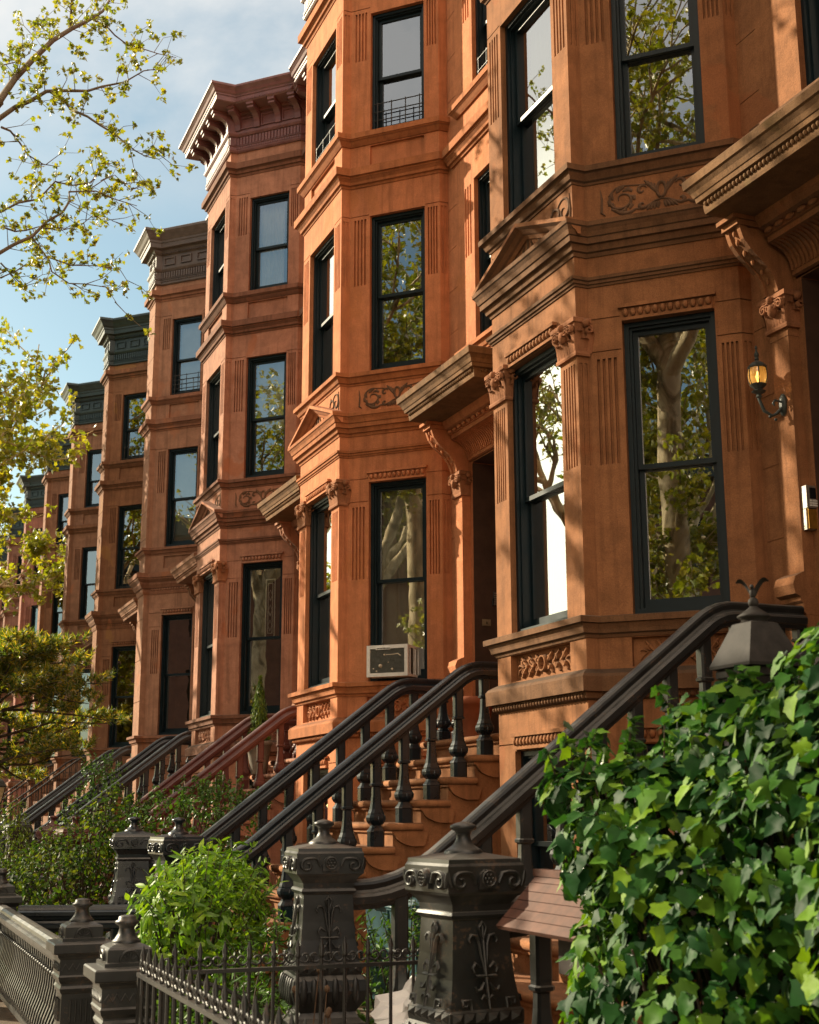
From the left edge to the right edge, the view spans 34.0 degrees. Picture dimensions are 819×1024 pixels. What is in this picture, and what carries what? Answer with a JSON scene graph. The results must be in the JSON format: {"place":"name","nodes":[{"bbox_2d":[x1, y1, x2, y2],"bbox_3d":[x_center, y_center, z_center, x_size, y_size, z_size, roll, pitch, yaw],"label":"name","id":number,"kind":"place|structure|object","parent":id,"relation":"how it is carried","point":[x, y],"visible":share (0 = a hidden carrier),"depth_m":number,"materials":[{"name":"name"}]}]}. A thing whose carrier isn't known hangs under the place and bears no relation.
{"place":"outdoors","nodes":[
{"label":"outdoors","id":0,"kind":"place"},
{"bbox_2d":[0,779,6,803],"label":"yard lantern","id":1,"kind":"object","parent":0,"point":[3,785],"visible":1,"depth_m":22.11,"materials":[{"name":"black metal"}]},
{"bbox_2d":[0,535,7,630],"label":"row house","id":2,"kind":"structure","parent":0,"point":[4,557],"depth_m":61.48,"materials":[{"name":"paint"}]},
{"bbox_2d":[0,507,23,821],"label":"row house","id":3,"kind":"structure","parent":0,"point":[14,555],"depth_m":55.63,"materials":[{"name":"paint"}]},
{"bbox_2d":[5,723,11,773],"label":"window","id":4,"kind":"structure","parent":3,"relation":"in","point":[9,730],"depth_m":54.41,"materials":[{"name":"glass"}]},
{"bbox_2d":[17,556,21,596],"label":"window","id":5,"kind":"structure","parent":3,"relation":"in","point":[19,560],"depth_m":55.93,"materials":[{"name":"paint"}]},
{"bbox_2d":[6,474,44,820],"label":"row house","id":6,"kind":"structure","parent":0,"point":[33,486],"depth_m":50.27,"materials":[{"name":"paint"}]},
{"bbox_2d":[31,605,37,635],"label":"window","id":7,"kind":"structure","parent":6,"relation":"in","point":[34,617],"depth_m":49.94,"materials":[{"name":"glass"}]},
{"bbox_2d":[34,528,42,573],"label":"window","id":8,"kind":"structure","parent":6,"relation":"in","point":[35,569],"depth_m":50.33,"materials":[{"name":"paint"}]},
{"bbox_2d":[0,316,95,554],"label":"street tree","id":9,"kind":"object","parent":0,"point":[37,447],"visible":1,"depth_m":32.85,"materials":[{"name":"green plant"}]},
{"bbox_2d":[25,433,70,807],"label":"row house","id":10,"kind":"structure","parent":0,"point":[56,485],"depth_m":44.82,"materials":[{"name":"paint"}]},
{"bbox_2d":[45,693,57,763],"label":"window","id":11,"kind":"structure","parent":10,"relation":"in","point":[50,762],"depth_m":43.61,"materials":[{"name":"glass"}]},
{"bbox_2d":[52,580,63,638],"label":"window","id":12,"kind":"structure","parent":10,"relation":"in","point":[57,603],"depth_m":44.41,"materials":[{"name":"glass"}]},
{"bbox_2d":[57,494,68,544],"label":"window","id":13,"kind":"structure","parent":10,"relation":"in","point":[63,498],"depth_m":45.07,"materials":[{"name":"glass"}]},
{"bbox_2d":[50,380,104,807],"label":"row house","id":14,"kind":"structure","parent":0,"point":[80,529],"depth_m":39.18,"materials":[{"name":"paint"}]},
{"bbox_2d":[72,669,90,756],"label":"window","id":15,"kind":"structure","parent":14,"relation":"in","point":[85,733],"depth_m":38.34,"materials":[{"name":"paint"}]},
{"bbox_2d":[79,547,96,619],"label":"window","id":16,"kind":"structure","parent":14,"relation":"in","point":[90,553],"depth_m":39.05,"materials":[{"name":"glass"}]},
{"bbox_2d":[85,449,101,507],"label":"window","id":17,"kind":"structure","parent":14,"relation":"in","point":[94,456],"depth_m":39.66,"materials":[{"name":"glass"}]},
{"bbox_2d":[0,0,197,341],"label":"street tree","id":18,"kind":"object","parent":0,"point":[15,75],"visible":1,"depth_m":16.65,"materials":[{"name":"green plant"}]},
{"bbox_2d":[82,312,149,792],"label":"row house","id":19,"kind":"structure","parent":0,"point":[111,619],"depth_m":33.76,"materials":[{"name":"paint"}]},
{"bbox_2d":[108,646,135,747],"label":"window","id":20,"kind":"structure","parent":19,"relation":"in","point":[122,687],"depth_m":33.06,"materials":[{"name":"glass"}]},
{"bbox_2d":[116,504,141,588],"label":"window","id":21,"kind":"structure","parent":19,"relation":"in","point":[129,529],"depth_m":33.88,"materials":[{"name":"glass"}]},
{"bbox_2d":[122,392,146,459],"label":"window","id":22,"kind":"structure","parent":19,"relation":"in","point":[134,417],"depth_m":34.53,"materials":[{"name":"glass"}]},
{"bbox_2d":[0,0,306,534],"label":"sky","id":23,"kind":"structure","parent":0,"point":[228,41],"materials":[{"name":"blue"}]},
{"bbox_2d":[126,216,207,803],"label":"row house","id":24,"kind":"structure","parent":0,"point":[174,258],"depth_m":28.34,"materials":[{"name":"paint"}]},
{"bbox_2d":[159,614,192,734],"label":"window","id":25,"kind":"structure","parent":24,"relation":"in","point":[177,629],"depth_m":27.76,"materials":[{"name":"glass"}]},
{"bbox_2d":[166,447,197,546],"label":"window","id":26,"kind":"structure","parent":24,"relation":"in","point":[182,475],"depth_m":28.35,"materials":[{"name":"glass"}]},
{"bbox_2d":[171,316,201,394],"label":"window","id":27,"kind":"structure","parent":24,"relation":"in","point":[186,368],"depth_m":29.02,"materials":[{"name":"glass"}]},
{"bbox_2d":[0,992,375,1023],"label":"front yard","id":28,"kind":"structure","parent":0,"point":[7,1016],"depth_m":10.86,"materials":[{"name":"soil"}]},
{"bbox_2d":[0,868,22,910],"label":"gate post","id":29,"kind":"object","parent":28,"relation":"on","point":[9,897],"visible":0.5,"depth_m":11.97,"materials":[{"name":"metal"}]},
{"bbox_2d":[0,794,33,874],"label":"conifer shrub","id":30,"kind":"object","parent":28,"relation":"on","point":[16,840],"visible":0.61,"depth_m":21.20,"materials":[{"name":"green plant"}]},
{"bbox_2d":[0,764,53,823],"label":"stoop","id":31,"kind":"object","parent":28,"relation":"on","point":[47,766],"visible":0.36,"depth_m":40.31,"materials":[{"name":"brown stone"}]},
{"bbox_2d":[6,875,47,904],"bbox_3d":[-5.201,5.079,17.181,1.049,0.800,0.218,0,-13,0],"label":"yard fence","id":32,"kind":"object","parent":28,"relation":"on","point":[9,876],"visible":0.05,"depth_m":17.18,"materials":[{"name":"black metal"}]},
{"bbox_2d":[0,904,56,1023],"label":"yard fence","id":33,"kind":"object","parent":28,"relation":"on","point":[27,990],"visible":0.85,"depth_m":9.73,"materials":[{"name":"metal"}]},
{"bbox_2d":[0,524,65,615],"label":"street tree","id":34,"kind":"object","parent":28,"relation":"on","point":[34,550],"visible":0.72,"depth_m":41.42,"materials":[{"name":"green plant"}]},
{"bbox_2d":[0,756,86,829],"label":"stoop","id":35,"kind":"object","parent":28,"relation":"on","point":[45,818],"visible":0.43,"depth_m":34.84,"materials":[{"name":"brown stone"}]},
{"bbox_2d":[0,623,133,782],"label":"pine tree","id":36,"kind":"object","parent":28,"relation":"on","point":[25,653],"visible":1,"depth_m":20.39,"materials":[{"name":"green plant"}]},
{"bbox_2d":[12,745,131,873],"bbox_3d":[-7.625,6.734,29.686,4.026,3.050,2.536,5,-14,-22],"label":"stoop","id":37,"kind":"object","parent":28,"relation":"on","point":[48,803],"visible":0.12,"depth_m":29.30,"materials":[{"name":"metal"}]},
{"bbox_2d":[0,779,152,935],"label":"shrub","id":38,"kind":"object","parent":28,"relation":"on","point":[86,881],"visible":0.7,"depth_m":15.28,"materials":[{"name":"green plant"}]},
{"bbox_2d":[17,904,137,939],"bbox_3d":[-2.911,3.849,11.701,1.025,0.800,0.214,1,-13,-3],"label":"yard fence","id":39,"kind":"object","parent":28,"relation":"on","point":[52,918],"visible":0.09,"depth_m":11.71,"materials":[{"name":"black metal"}]},
{"bbox_2d":[46,898,111,1023],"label":"gate post","id":40,"kind":"object","parent":28,"relation":"on","point":[73,948],"visible":0.84,"depth_m":7.70,"materials":[{"name":"metal"}]},
{"bbox_2d":[56,750,130,825],"bbox_3d":[-5.922,5.798,24.825,1.363,2.742,1.228,-4,-13,15],"label":"shrub","id":41,"kind":"object","parent":28,"relation":"on","point":[99,779],"visible":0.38,"depth_m":24.82,"materials":[{"name":"green plant"}]},
{"bbox_2d":[0,731,191,904],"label":"stoop","id":42,"kind":"object","parent":28,"relation":"on","point":[145,760],"visible":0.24,"depth_m":24.14,"materials":[{"name":"metal"}]},
{"bbox_2d":[83,915,165,1023],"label":"gate post","id":43,"kind":"object","parent":28,"relation":"on","point":[110,973],"visible":0.79,"depth_m":6.45,"materials":[{"name":"metal"}]},
{"bbox_2d":[34,705,296,935],"bbox_3d":[-3.016,4.258,18.654,4.026,3.050,2.536,5,-14,-22],"label":"stoop","id":44,"kind":"object","parent":28,"relation":"on","point":[282,721],"visible":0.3,"depth_m":18.37,"materials":[{"name":"red stone"}]},
{"bbox_2d":[247,675,272,774],"bbox_3d":[-2.259,3.187,20.140,0.410,1.492,0.410,5,-14,-22],"label":"potted cypress","id":45,"kind":"object","parent":44,"relation":"on","point":[258,707],"visible":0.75,"depth_m":20.06,"materials":[{"name":"plant"}]},
{"bbox_2d":[118,770,270,882],"bbox_3d":[-2.390,3.914,14.857,1.746,2.056,1.221,-4,-13,15],"label":"shrub","id":46,"kind":"object","parent":28,"relation":"on","point":[185,800],"visible":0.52,"depth_m":14.82,"materials":[{"name":"green plant"}]},
{"bbox_2d":[124,837,285,1023],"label":"shrub","id":47,"kind":"object","parent":28,"relation":"on","point":[212,871],"visible":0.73,"depth_m":9.22,"materials":[{"name":"green plant"}]},
{"bbox_2d":[135,945,306,1023],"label":"iron fence","id":48,"kind":"object","parent":28,"relation":"on","point":[208,1000],"visible":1,"depth_m":5.46,"materials":[{"name":"black metal"}]},
{"bbox_2d":[177,908,293,1023],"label":"shrub","id":49,"kind":"object","parent":28,"relation":"on","point":[263,998],"visible":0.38,"depth_m":8.42,"materials":[{"name":"green plant"}]},
{"bbox_2d":[104,920,383,1023],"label":"ground cover","id":50,"kind":"object","parent":28,"relation":"on","point":[359,1014],"visible":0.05,"depth_m":9.38,"materials":[{"name":"green plant"}]},
{"bbox_2d":[162,935,418,1023],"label":"iron fence","id":51,"kind":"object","parent":28,"relation":"on","point":[344,965],"depth_m":6.59,"materials":[{"name":"black metal"}]},
{"bbox_2d":[106,661,500,997],"bbox_3d":[-0.762,3.048,13.260,4.026,3.050,2.536,5,-14,-22],"label":"stoop","id":52,"kind":"object","parent":28,"relation":"on","point":[420,806],"visible":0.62,"depth_m":12.93,"materials":[{"name":"stone"}]},
{"bbox_2d":[452,696,491,736],"bbox_3d":[0.697,2.221,14.420,0.470,0.438,0.470,5,-14,-22],"label":"flower pot","id":53,"kind":"object","parent":52,"relation":"on","point":[471,707],"visible":0.33,"depth_m":14.25,"materials":[{"name":"ceramic"}]},
{"bbox_2d":[292,969,331,1023],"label":"dry plant","id":54,"kind":"object","parent":28,"relation":"on","point":[327,1012],"visible":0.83,"depth_m":7.11,"materials":[{"name":"brown plant"}]},
{"bbox_2d":[366,907,389,998],"bbox_3d":[-0.031,3.523,10.725,0.697,0.975,0.630,5,-14,-22],"label":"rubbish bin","id":55,"kind":"object","parent":28,"relation":"on","point":[377,913],"visible":0.02,"depth_m":10.64,"materials":[{"name":"plastic"}]},
{"bbox_2d":[356,896,420,1023],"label":"shrub","id":56,"kind":"object","parent":28,"relation":"on","point":[383,971],"visible":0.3,"depth_m":8.41,"materials":[{"name":"green plant"}]},
{"bbox_2d":[385,897,420,976],"bbox_3d":[0.179,3.353,9.965,0.697,0.975,0.630,5,-14,-22],"label":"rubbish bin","id":57,"kind":"object","parent":28,"relation":"on","point":[409,904],"visible":0.16,"depth_m":9.75,"materials":[{"name":"plastic"}]},
{"bbox_2d":[278,601,818,1023],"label":"stoop","id":58,"kind":"object","parent":28,"relation":"on","point":[463,884],"visible":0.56,"depth_m":7.78,"materials":[{"name":"metal"}]},
{"bbox_2d":[370,975,415,1023],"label":"rubbish bag","id":59,"kind":"object","parent":58,"relation":"on","point":[379,1013],"visible":0.29,"depth_m":7.74,"materials":[{"name":"white plastic"}]},
{"bbox_2d":[496,869,643,978],"bbox_3d":[0.734,2.170,5.476,0.444,1.345,0.810,5,-14,-22],"label":"roofed box","id":60,"kind":"object","parent":28,"relation":"on","point":[541,906],"visible":0.42,"depth_m":5.63,"materials":[{"name":"brown wood"}]},
{"bbox_2d":[471,0,818,868],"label":"row house","id":61,"kind":"structure","parent":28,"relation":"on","point":[649,278],"depth_m":11.16,"materials":[{"name":"stone"}]},
{"bbox_2d":[505,0,554,213],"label":"window","id":62,"kind":"structure","parent":61,"relation":"in","point":[530,129],"depth_m":12.88,"materials":[{"name":"paint"}]},
{"bbox_2d":[513,346,567,631],"bbox_3d":[1.406,-0.175,11.768,0.565,2.444,1.014,5,-14,-22],"label":"window","id":63,"kind":"structure","parent":61,"relation":"in","point":[541,581],"depth_m":12.06,"materials":[{"name":"glass"}]},
{"bbox_2d":[521,750,571,868],"bbox_3d":[1.415,2.758,11.113,0.565,1.544,0.974,5,-14,-22],"label":"basement window","id":64,"kind":"structure","parent":61,"relation":"in","point":[544,833],"depth_m":11.47,"materials":[{"name":"paint"}]},
{"bbox_2d":[643,744,655,755],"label":"basement window","id":65,"kind":"structure","parent":61,"relation":"in","point":[649,746],"depth_m":10.39,"materials":[{"name":"paint"}]},
{"bbox_2d":[611,0,704,158],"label":"window","id":66,"kind":"structure","parent":61,"relation":"in","point":[657,62],"depth_m":12.03,"materials":[{"name":"glass"}]},
{"bbox_2d":[624,311,730,613],"bbox_3d":[2.250,-0.350,11.018,0.565,2.454,0.758,27,-30,-64],"label":"window","id":67,"kind":"structure","parent":61,"relation":"in","point":[677,493],"depth_m":11.18,"materials":[{"name":"glass"}]},
{"bbox_2d":[747,346,786,420],"bbox_3d":[2.709,-0.978,10.206,0.267,0.605,0.153,2,-13,-10],"label":"wall lantern","id":68,"kind":"object","parent":61,"relation":"attached to","point":[757,374],"depth_m":10.15,"materials":[{"name":"metal"}]},
{"bbox_2d":[800,485,817,530],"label":"intercom","id":69,"kind":"object","parent":61,"relation":"attached to","point":[809,505],"visible":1,"depth_m":9.85,"materials":[{"name":"metal"}]},
{"bbox_2d":[807,509,817,528],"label":"intercom panel","id":70,"kind":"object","parent":69,"relation":"in","point":[811,513],"depth_m":9.83,"materials":[{"name":"gold metal"}]},
{"bbox_2d":[800,0,818,85],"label":"window","id":71,"kind":"structure","parent":61,"relation":"in","point":[809,8],"depth_m":10.52,"materials":[{"name":"paint"}]},
{"bbox_2d":[532,622,818,1023],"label":"ivy","id":72,"kind":"object","parent":28,"relation":"on","point":[732,804],"visible":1,"depth_m":4.60,"materials":[{"name":"green plant"}]},
{"bbox_2d":[709,577,800,975],"bbox_3d":[1.363,1.483,5.047,0.262,2.496,0.262,5,-14,-22],"label":"lamp post","id":73,"kind":"object","parent":28,"relation":"on","point":[755,637],"visible":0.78,"depth_m":5.20,"materials":[{"name":"black painted metal"},{"name":"glass"}]},
{"bbox_2d":[178,46,306,823],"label":"row house","id":74,"kind":"structure","parent":0,"point":[244,143],"depth_m":22.74,"materials":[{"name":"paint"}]},
{"bbox_2d":[199,572,213,717],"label":"window","id":75,"kind":"structure","parent":74,"relation":"in","point":[208,590],"depth_m":22.84,"materials":[{"name":"paint"}]},
{"bbox_2d":[206,369,220,488],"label":"window","id":76,"kind":"structure","parent":74,"relation":"in","point":[214,390],"depth_m":23.67,"materials":[{"name":"paint"}]},
{"bbox_2d":[212,214,224,306],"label":"window","id":77,"kind":"structure","parent":74,"relation":"in","point":[219,232],"depth_m":24.36,"materials":[{"name":"paint"}]},
{"bbox_2d":[249,779,253,788],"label":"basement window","id":78,"kind":"structure","parent":74,"relation":"in","point":[251,782],"depth_m":21.15,"materials":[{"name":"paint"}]},
{"bbox_2d":[240,561,282,713],"bbox_3d":[-2.269,2.077,21.834,0.565,2.454,0.758,27,-30,-64],"label":"window","id":79,"kind":"structure","parent":74,"relation":"in","point":[262,582],"depth_m":21.99,"materials":[{"name":"glass"}]},
{"bbox_2d":[245,353,285,477],"bbox_3d":[-2.286,-1.558,22.628,0.658,2.108,0.758,27,-30,-64],"label":"window","id":80,"kind":"structure","parent":74,"relation":"in","point":[266,392],"depth_m":22.73,"materials":[{"name":"glass"}]},
{"bbox_2d":[250,192,288,289],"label":"window","id":81,"kind":"structure","parent":74,"relation":"in","point":[270,214],"depth_m":23.30,"materials":[{"name":"glass"}]},
{"bbox_2d":[288,0,498,845],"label":"row house","id":82,"kind":"structure","parent":0,"point":[391,448],"depth_m":16.83,"materials":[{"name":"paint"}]},
{"bbox_2d":[307,769,327,826],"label":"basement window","id":83,"kind":"structure","parent":82,"relation":"in","point":[322,772],"depth_m":16.57,"materials":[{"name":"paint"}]},
{"bbox_2d":[308,496,330,687],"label":"window","id":84,"kind":"structure","parent":82,"relation":"in","point":[320,526],"depth_m":17.39,"materials":[{"name":"glass"}]},
{"bbox_2d":[312,233,333,392],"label":"window","id":85,"kind":"structure","parent":82,"relation":"in","point":[323,296],"depth_m":18.22,"materials":[{"name":"paint"}]},
{"bbox_2d":[315,36,335,162],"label":"window","id":86,"kind":"structure","parent":82,"relation":"in","point":[326,68],"depth_m":18.92,"materials":[{"name":"paint"}]},
{"bbox_2d":[381,767,399,780],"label":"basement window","id":87,"kind":"structure","parent":82,"relation":"in","point":[398,770],"depth_m":15.72,"materials":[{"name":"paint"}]},
{"bbox_2d":[367,644,424,678],"bbox_3d":[-0.161,1.795,15.941,0.525,0.370,0.564,-5,-14,22],"label":"air conditioner","id":88,"kind":"object","parent":82,"relation":"attached to","point":[394,661],"visible":1,"depth_m":15.73,"materials":[{"name":"white metal"}]},
{"bbox_2d":[372,3,423,128],"bbox_3d":[-0.037,-5.804,17.922,0.578,1.739,0.758,27,-30,-64],"label":"window","id":89,"kind":"structure","parent":82,"relation":"in","point":[398,35],"depth_m":18.16,"materials":[{"name":"glass"}]},
{"bbox_2d":[370,478,426,680],"bbox_3d":[-0.015,0.866,16.440,0.565,2.454,0.758,27,-30,-64],"label":"window","id":90,"kind":"structure","parent":82,"relation":"in","point":[398,508],"depth_m":16.42,"materials":[{"name":"glass"}]},
{"bbox_2d":[371,208,425,369],"bbox_3d":[-0.026,-2.764,17.250,0.565,2.108,0.758,27,-30,-64],"label":"window","id":91,"kind":"structure","parent":82,"relation":"in","point":[398,239],"depth_m":17.48,"materials":[{"name":"glass"}]},
{"bbox_2d":[475,0,487,75],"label":"window","id":92,"kind":"structure","parent":82,"relation":"in","point":[480,8],"depth_m":16.70,"materials":[{"name":"paint"}]},
{"bbox_2d":[478,168,491,333],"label":"window","id":93,"kind":"structure","parent":82,"relation":"in","point":[484,180],"depth_m":16.14,"materials":[{"name":"paint"}]},
{"bbox_2d":[482,619,490,625],"bbox_3d":[0.882,1.264,15.306,0.105,0.075,0.025,5,-14,-22],"label":"bell plate","id":94,"kind":"object","parent":82,"relation":"attached to","point":[486,622],"visible":1,"depth_m":15.30,"materials":[{"name":"brown metal"}]},
{"bbox_2d":[492,592,496,605],"bbox_3d":[0.968,0.999,15.393,0.082,0.171,0.037,10,-16,-38],"label":"number lock","id":95,"kind":"object","parent":82,"relation":"attached to","point":[494,601],"visible":1,"depth_m":15.39,"materials":[{"name":"metal"}]}
]}

